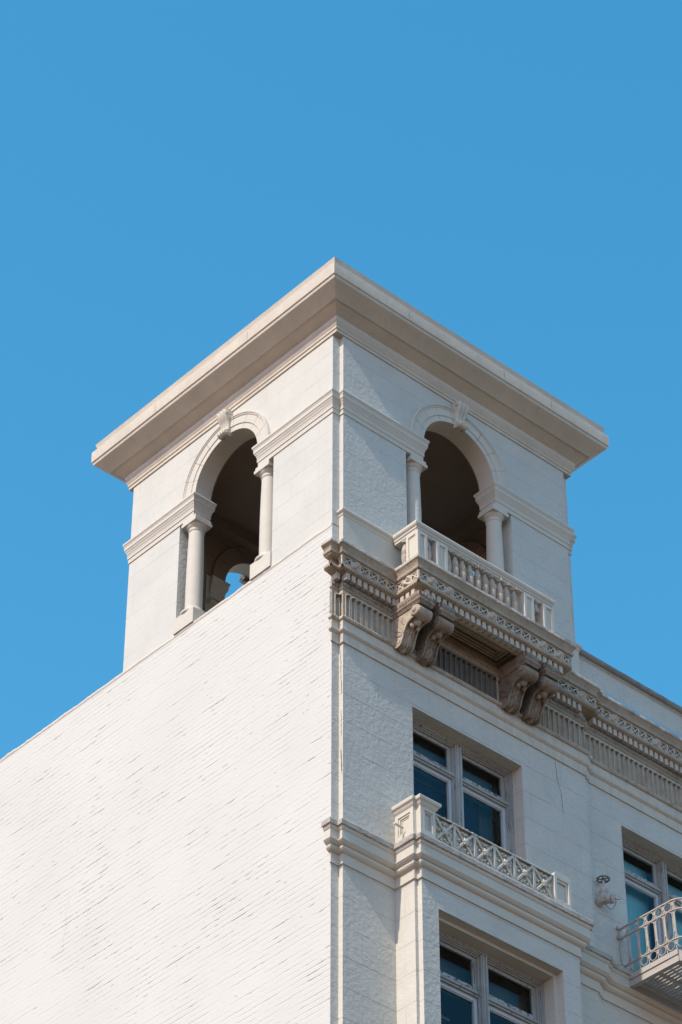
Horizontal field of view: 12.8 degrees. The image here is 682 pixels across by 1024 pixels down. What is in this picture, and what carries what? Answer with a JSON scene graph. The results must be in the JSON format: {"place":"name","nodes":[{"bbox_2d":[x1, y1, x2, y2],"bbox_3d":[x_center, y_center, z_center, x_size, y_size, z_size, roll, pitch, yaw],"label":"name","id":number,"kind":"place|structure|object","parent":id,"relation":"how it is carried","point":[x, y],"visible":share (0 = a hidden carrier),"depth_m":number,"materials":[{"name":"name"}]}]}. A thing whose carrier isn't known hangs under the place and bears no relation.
{"place":"outdoors","nodes":[
{"label":"outdoors","id":0,"kind":"place"},
{"bbox_2d":[0,257,681,1023],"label":"corner building","id":1,"kind":"structure","parent":0,"point":[210,795],"depth_m":52.16,"materials":[{"name":"paint"}]},
{"bbox_2d":[413,718,515,854],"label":"window","id":2,"kind":"structure","parent":1,"relation":"in","point":[474,792],"depth_m":51.14,"materials":[{"name":"glass"}]},
{"bbox_2d":[439,930,545,1023],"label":"window","id":3,"kind":"structure","parent":1,"relation":"in","point":[476,987],"depth_m":48.35,"materials":[{"name":"glass"}]},
{"bbox_2d":[595,875,619,909],"bbox_3d":[4.483,6.444,51.545,0.300,0.621,0.341,30,-49,-31],"label":"hose valve","id":4,"kind":"object","parent":1,"relation":"attached to","point":[604,898],"visible":1,"depth_m":51.48,"materials":[{"name":"paint"}]},
{"bbox_2d":[616,897,681,1013],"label":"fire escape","id":5,"kind":"object","parent":1,"relation":"attached to","point":[655,968],"visible":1,"depth_m":50.83,"materials":[{"name":"paint"}]},
{"bbox_2d":[622,837,681,994],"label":"window","id":6,"kind":"structure","parent":1,"relation":"in","point":[651,881],"depth_m":53.50,"materials":[{"name":"glass"}]},
{"bbox_2d":[0,0,681,759],"label":"sky","id":7,"kind":"structure","parent":0,"point":[509,171],"materials":[{"name":"blue"}]}
]}

